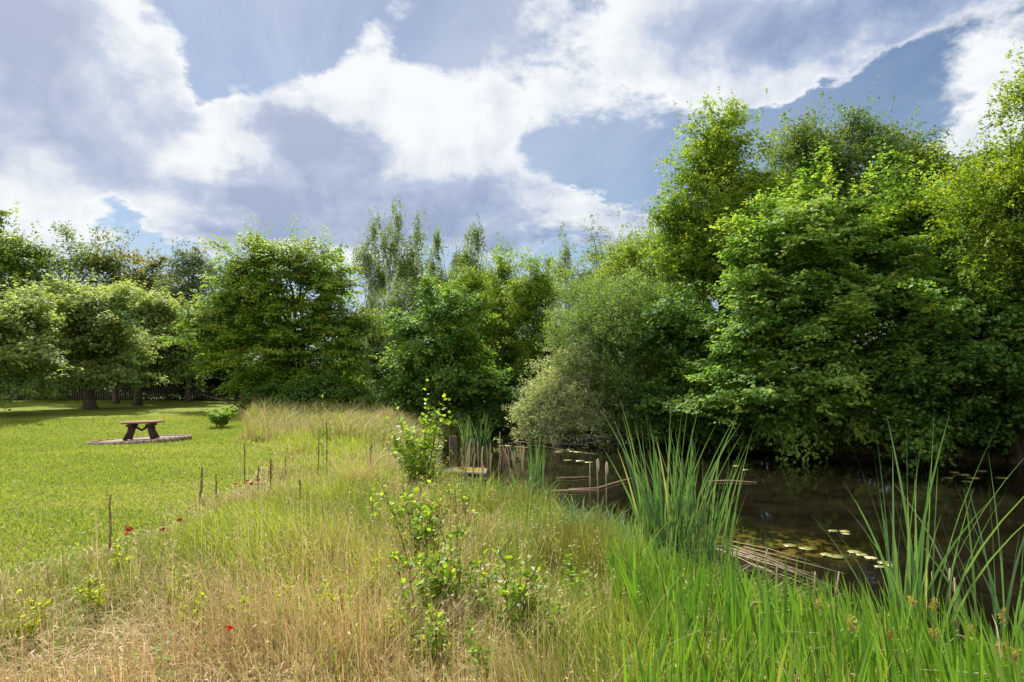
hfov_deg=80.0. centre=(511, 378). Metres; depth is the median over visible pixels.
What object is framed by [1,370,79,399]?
hedge
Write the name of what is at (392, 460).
grass tussock
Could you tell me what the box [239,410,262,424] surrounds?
grass tussock
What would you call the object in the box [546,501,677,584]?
rush clump
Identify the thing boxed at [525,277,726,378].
woodland tree
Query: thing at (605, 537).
rush clump
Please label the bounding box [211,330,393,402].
hedge
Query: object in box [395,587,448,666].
aspen sapling
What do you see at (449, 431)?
bank grass
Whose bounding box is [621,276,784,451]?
hazel shrub
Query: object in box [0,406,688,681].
seeding grass
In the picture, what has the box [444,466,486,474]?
landing stage
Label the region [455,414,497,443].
cattail clump
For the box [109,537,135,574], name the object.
spurge plant
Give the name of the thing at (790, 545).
lily pad
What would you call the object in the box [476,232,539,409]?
alder tree
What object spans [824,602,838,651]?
sedge plant
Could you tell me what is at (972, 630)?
sedge plant
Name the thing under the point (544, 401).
silver willow
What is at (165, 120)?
sky
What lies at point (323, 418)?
pale bank grass
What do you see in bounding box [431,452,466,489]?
rush clump
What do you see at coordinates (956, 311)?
woodland tree
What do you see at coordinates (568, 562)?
aspen sapling
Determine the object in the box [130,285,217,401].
orchard tree
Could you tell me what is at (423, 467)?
alder sapling
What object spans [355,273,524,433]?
sycamore tree
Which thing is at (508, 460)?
cut reed stalk
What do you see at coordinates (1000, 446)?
undergrowth thicket
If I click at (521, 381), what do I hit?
woodland tree
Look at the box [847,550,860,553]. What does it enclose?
lily pad
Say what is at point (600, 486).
floating branch
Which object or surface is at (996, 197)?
false acacia
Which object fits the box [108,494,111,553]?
garden stake
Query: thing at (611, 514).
grass tussock
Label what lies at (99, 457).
lawn grass
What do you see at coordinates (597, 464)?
dead cattail stalk
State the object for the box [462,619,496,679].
aspen sapling
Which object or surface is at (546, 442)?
dead reed bundle
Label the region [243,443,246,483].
dock stalk
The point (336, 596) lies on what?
spurge plant
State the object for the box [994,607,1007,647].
sedge plant
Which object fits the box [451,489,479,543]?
aspen sapling
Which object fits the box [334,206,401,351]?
birch tree
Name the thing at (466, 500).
aspen sapling
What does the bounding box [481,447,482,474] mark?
cut reed stalk
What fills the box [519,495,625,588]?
rush clump
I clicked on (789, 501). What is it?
pond water
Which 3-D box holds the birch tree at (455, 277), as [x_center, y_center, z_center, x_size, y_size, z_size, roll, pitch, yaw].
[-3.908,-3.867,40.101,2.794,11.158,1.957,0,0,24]
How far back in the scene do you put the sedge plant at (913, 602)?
3.90 m
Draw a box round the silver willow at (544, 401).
[493,329,621,446]
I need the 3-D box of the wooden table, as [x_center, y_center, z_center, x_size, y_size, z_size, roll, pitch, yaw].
[-9.420,1.315,15.518,1.110,0.488,0.600,-2,0,-12]
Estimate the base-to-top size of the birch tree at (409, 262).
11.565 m
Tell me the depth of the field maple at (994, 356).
14.36 m
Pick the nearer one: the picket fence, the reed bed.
the reed bed
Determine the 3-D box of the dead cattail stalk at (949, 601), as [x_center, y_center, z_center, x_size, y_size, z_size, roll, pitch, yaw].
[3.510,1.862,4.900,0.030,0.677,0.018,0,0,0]
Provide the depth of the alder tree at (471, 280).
29.60 m
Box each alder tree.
[431,241,511,369]
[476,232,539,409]
[476,266,520,405]
[496,243,574,403]
[634,86,801,356]
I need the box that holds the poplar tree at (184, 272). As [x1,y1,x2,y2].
[140,235,229,400]
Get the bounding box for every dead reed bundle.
[514,437,591,453]
[552,433,646,444]
[716,541,844,594]
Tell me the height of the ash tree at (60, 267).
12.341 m
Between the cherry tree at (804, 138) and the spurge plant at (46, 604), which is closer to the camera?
the spurge plant at (46, 604)
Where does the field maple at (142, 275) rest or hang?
on the ground at (34, 410)
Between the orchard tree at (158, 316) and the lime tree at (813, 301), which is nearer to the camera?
the lime tree at (813, 301)
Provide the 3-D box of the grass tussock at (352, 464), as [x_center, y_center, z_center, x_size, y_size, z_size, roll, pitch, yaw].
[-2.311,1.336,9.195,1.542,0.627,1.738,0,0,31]
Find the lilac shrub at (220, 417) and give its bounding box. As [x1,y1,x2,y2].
[204,405,238,426]
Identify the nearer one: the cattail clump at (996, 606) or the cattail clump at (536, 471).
the cattail clump at (996, 606)
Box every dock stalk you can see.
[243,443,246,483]
[267,459,273,487]
[298,479,301,500]
[317,436,320,475]
[326,422,327,474]
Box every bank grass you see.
[235,394,455,453]
[238,394,830,615]
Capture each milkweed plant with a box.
[363,474,382,526]
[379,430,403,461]
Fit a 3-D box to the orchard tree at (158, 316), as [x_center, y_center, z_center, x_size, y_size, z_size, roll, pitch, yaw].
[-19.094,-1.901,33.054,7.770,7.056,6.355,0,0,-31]
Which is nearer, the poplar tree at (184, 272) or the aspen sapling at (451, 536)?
the aspen sapling at (451, 536)
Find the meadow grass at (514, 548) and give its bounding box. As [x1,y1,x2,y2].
[0,408,1007,681]
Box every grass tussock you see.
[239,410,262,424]
[271,417,305,430]
[312,449,394,490]
[342,444,398,471]
[496,501,621,540]
[552,496,610,520]
[568,503,631,532]
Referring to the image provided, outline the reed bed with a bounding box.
[581,517,1023,681]
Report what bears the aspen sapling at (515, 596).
on the ground at (34, 410)
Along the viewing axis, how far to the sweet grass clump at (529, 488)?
9.64 m
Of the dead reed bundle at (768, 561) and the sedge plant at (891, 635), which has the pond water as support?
the dead reed bundle at (768, 561)
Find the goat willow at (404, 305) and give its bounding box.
[353,244,445,382]
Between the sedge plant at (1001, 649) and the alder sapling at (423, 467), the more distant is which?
the alder sapling at (423, 467)
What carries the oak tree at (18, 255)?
on the ground at (34, 410)
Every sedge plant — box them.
[814,598,820,630]
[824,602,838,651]
[847,614,857,672]
[883,624,896,679]
[907,595,916,621]
[928,597,939,626]
[928,627,941,671]
[966,624,975,635]
[993,641,1010,657]
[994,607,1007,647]
[1010,648,1020,662]
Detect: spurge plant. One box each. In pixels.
[0,589,41,649]
[4,584,51,638]
[73,562,106,612]
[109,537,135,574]
[165,561,195,608]
[174,580,208,633]
[223,588,257,643]
[271,576,297,617]
[292,533,320,565]
[297,577,335,617]
[325,583,358,622]
[358,550,382,591]
[378,592,399,646]
[419,609,458,664]
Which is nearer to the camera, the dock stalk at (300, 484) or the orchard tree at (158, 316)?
the dock stalk at (300, 484)
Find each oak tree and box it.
[0,202,71,402]
[846,139,1017,295]
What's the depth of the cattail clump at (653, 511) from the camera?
6.37 m
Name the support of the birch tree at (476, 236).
on the ground at (34, 410)
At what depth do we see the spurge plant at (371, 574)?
4.50 m
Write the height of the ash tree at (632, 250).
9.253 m
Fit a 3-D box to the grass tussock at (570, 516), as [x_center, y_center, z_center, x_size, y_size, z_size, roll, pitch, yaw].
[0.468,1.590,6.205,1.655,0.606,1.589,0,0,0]
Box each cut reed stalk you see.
[464,439,470,476]
[472,454,475,476]
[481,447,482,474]
[507,446,509,476]
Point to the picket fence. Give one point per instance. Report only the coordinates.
(105, 394)
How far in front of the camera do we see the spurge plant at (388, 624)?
3.55 m
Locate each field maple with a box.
[73,227,197,399]
[854,237,1023,469]
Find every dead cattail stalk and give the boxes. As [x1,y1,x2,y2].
[589,463,589,507]
[596,459,599,510]
[605,462,607,518]
[813,572,815,608]
[835,571,839,606]
[948,568,950,628]
[953,578,958,641]
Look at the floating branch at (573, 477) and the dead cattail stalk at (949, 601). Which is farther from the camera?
the floating branch at (573, 477)
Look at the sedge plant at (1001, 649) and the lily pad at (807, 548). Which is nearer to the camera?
the sedge plant at (1001, 649)
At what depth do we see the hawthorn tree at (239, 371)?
28.73 m
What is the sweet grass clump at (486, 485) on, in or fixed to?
on the ground at (34, 410)
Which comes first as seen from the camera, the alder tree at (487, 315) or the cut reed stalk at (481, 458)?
the cut reed stalk at (481, 458)
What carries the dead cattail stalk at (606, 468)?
in the pond water
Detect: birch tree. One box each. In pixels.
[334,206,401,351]
[359,198,435,350]
[371,205,444,352]
[420,223,459,335]
[448,213,500,291]
[448,234,464,293]
[541,241,562,343]
[546,222,589,357]
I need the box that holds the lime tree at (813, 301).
[658,140,1003,462]
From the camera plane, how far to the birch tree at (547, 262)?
41.91 m
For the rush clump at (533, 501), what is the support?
on the ground at (34, 410)
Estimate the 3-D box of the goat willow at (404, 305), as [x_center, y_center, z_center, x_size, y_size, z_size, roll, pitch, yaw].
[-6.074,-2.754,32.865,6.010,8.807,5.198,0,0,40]
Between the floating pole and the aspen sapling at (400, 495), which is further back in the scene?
the floating pole
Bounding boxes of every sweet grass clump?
[443,469,527,499]
[490,484,596,529]
[495,470,559,507]
[531,494,635,544]
[565,501,665,543]
[580,512,725,566]
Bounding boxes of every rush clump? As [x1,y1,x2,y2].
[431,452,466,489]
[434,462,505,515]
[467,473,566,521]
[473,471,539,511]
[487,480,581,535]
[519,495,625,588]
[541,493,628,563]
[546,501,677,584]
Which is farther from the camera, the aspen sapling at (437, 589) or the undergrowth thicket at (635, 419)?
the undergrowth thicket at (635, 419)
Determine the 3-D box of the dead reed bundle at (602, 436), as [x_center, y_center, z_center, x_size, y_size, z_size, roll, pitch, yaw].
[3.117,2.130,20.692,3.129,0.726,2.891,0,0,-36]
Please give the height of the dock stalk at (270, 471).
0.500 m
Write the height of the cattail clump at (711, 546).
1.737 m
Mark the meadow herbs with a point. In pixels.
(396, 606)
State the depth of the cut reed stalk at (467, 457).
13.38 m
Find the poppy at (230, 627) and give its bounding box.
[224,625,233,672]
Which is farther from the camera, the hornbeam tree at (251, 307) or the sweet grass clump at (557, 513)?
the hornbeam tree at (251, 307)
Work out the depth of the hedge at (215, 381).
41.44 m
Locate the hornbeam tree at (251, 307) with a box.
[151,211,393,411]
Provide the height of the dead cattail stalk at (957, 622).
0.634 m
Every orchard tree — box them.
[0,272,83,415]
[2,265,172,409]
[62,272,154,403]
[82,278,208,405]
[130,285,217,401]
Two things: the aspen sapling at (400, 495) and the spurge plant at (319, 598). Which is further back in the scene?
the aspen sapling at (400, 495)
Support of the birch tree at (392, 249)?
on the ground at (34, 410)
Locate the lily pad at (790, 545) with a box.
[783,544,796,546]
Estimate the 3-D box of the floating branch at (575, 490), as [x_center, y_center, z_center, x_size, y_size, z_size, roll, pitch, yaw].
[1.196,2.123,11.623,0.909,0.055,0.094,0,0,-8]
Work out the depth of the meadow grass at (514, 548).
4.61 m
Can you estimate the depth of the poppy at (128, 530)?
5.15 m
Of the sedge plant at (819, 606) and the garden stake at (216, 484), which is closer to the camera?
the sedge plant at (819, 606)
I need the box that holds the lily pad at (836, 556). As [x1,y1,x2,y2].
[827,554,843,558]
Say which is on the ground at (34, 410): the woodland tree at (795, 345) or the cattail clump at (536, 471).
the woodland tree at (795, 345)
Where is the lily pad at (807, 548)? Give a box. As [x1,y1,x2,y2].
[798,547,812,550]
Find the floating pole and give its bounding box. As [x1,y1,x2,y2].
[708,480,756,482]
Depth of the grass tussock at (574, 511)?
8.23 m
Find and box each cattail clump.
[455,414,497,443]
[527,432,545,486]
[601,400,743,566]
[648,430,750,571]
[815,410,1023,658]
[896,454,1023,660]
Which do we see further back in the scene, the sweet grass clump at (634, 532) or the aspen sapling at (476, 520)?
the sweet grass clump at (634, 532)
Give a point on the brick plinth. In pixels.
(147, 439)
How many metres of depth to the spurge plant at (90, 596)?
3.98 m
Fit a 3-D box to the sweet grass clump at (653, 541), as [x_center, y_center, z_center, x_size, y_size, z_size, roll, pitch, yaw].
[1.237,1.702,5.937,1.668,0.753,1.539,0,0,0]
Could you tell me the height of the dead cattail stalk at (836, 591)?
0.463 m
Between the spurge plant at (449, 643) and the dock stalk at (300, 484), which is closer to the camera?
the spurge plant at (449, 643)
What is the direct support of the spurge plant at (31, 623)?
on the ground at (34, 410)
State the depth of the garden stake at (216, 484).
8.12 m
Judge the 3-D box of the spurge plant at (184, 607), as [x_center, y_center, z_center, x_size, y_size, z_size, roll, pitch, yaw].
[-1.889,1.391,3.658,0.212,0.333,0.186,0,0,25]
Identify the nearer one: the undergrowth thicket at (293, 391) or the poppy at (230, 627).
the poppy at (230, 627)
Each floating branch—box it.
[555,489,596,491]
[556,476,590,477]
[569,478,630,488]
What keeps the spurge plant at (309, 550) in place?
on the ground at (34, 410)
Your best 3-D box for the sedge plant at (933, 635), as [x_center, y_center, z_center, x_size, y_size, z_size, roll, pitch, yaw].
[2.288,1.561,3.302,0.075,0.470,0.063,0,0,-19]
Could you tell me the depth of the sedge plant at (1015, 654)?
3.20 m
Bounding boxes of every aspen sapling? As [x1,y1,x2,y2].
[376,471,448,561]
[385,520,458,620]
[392,475,426,528]
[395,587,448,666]
[420,509,477,616]
[434,463,475,517]
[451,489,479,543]
[455,548,500,617]
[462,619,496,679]
[475,532,543,643]
[529,578,568,644]
[562,545,591,595]
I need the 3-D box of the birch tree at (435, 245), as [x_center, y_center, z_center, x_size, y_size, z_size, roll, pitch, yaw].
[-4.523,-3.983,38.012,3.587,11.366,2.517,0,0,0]
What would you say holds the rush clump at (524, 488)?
on the ground at (34, 410)
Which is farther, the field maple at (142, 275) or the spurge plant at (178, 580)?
the field maple at (142, 275)
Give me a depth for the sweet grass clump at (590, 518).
6.74 m
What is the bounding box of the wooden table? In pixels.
[117,420,165,440]
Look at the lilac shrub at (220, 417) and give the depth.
19.34 m
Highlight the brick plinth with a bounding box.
[86,434,192,444]
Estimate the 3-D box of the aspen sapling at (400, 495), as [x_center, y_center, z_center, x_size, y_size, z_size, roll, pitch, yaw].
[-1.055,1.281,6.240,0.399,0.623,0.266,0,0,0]
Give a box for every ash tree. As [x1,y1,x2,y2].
[3,220,142,399]
[564,203,714,318]
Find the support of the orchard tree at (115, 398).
on the ground at (34, 410)
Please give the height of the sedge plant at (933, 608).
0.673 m
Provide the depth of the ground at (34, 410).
9.60 m
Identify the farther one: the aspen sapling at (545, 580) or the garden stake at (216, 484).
the garden stake at (216, 484)
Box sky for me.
[0,0,1023,375]
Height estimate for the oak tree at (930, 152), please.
9.963 m
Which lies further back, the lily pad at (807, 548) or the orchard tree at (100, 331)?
the orchard tree at (100, 331)
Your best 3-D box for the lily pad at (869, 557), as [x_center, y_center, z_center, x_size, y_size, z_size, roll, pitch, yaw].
[4.301,2.141,7.302,0.142,0.009,0.127,0,0,0]
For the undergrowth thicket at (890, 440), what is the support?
on the ground at (34, 410)
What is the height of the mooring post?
1.120 m
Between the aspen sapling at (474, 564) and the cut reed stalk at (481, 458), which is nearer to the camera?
the aspen sapling at (474, 564)
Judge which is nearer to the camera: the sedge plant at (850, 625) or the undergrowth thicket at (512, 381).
the sedge plant at (850, 625)
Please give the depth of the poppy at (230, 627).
3.20 m
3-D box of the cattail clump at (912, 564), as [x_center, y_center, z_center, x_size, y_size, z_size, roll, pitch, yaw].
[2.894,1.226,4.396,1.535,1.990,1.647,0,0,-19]
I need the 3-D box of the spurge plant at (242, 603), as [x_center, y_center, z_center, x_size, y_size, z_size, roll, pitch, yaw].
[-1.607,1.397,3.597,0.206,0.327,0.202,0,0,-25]
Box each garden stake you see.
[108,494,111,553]
[199,467,202,502]
[215,474,216,496]
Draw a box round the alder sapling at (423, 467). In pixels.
[386,378,453,492]
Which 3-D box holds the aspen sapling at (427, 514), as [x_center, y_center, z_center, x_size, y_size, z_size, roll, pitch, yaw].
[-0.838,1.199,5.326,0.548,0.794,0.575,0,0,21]
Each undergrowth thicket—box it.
[196,369,385,409]
[358,342,560,423]
[574,386,704,441]
[632,368,1007,448]
[752,385,1021,459]
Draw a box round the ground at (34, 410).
[0,382,1011,681]
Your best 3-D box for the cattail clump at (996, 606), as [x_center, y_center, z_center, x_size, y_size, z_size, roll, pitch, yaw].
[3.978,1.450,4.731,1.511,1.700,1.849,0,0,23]
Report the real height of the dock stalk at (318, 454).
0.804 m
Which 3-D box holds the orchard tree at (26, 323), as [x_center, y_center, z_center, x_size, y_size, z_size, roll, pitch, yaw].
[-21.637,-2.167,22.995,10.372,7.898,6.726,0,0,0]
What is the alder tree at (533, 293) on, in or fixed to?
on the ground at (34, 410)
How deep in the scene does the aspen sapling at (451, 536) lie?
4.07 m
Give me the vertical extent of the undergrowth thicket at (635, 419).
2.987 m
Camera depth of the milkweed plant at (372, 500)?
6.32 m
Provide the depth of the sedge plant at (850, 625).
3.09 m
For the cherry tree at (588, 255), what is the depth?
29.53 m
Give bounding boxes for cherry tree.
[551,205,664,348]
[741,75,954,262]
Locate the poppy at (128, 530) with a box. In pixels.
[125,526,133,554]
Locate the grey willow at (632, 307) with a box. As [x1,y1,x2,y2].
[532,250,699,443]
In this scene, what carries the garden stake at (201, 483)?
on the ground at (34, 410)
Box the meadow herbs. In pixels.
[0,428,1009,681]
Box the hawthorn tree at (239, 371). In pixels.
[183,289,288,406]
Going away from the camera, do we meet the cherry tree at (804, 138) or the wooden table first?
the wooden table
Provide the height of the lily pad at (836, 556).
0.010 m
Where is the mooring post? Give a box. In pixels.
[449,435,456,467]
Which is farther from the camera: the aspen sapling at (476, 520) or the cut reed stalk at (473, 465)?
the cut reed stalk at (473, 465)
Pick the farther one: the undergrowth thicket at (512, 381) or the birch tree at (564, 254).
the birch tree at (564, 254)
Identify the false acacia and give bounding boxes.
[906,41,1023,464]
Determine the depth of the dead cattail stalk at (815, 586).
5.59 m
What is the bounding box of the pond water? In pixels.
[438,427,1023,680]
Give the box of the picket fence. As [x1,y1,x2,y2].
[0,384,238,400]
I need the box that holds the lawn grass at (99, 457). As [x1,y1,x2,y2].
[0,413,279,583]
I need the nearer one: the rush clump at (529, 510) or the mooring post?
the rush clump at (529, 510)
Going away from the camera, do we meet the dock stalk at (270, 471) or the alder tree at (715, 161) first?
the dock stalk at (270, 471)
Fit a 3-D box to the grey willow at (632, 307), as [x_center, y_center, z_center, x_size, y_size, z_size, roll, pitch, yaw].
[3.851,-1.003,20.982,5.836,7.034,5.426,0,0,42]
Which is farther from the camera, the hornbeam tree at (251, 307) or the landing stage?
the hornbeam tree at (251, 307)
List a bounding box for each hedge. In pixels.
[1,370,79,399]
[26,347,239,400]
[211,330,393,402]
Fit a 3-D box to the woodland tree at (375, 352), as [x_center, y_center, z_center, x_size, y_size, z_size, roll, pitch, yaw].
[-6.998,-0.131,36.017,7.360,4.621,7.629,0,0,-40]
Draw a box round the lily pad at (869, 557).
[864,556,876,558]
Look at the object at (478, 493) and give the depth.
7.53 m
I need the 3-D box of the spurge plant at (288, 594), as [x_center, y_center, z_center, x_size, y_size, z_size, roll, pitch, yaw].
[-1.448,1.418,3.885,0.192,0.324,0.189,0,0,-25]
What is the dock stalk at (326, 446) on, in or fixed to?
on the ground at (34, 410)
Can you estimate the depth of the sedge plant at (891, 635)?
3.00 m
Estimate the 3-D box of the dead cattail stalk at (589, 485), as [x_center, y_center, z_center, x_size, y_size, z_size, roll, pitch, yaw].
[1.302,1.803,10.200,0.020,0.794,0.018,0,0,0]
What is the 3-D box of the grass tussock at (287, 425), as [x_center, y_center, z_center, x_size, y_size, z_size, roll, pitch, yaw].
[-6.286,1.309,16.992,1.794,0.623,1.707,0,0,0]
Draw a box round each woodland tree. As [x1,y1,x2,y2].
[336,347,413,405]
[508,333,563,402]
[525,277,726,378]
[698,207,887,389]
[851,195,1022,372]

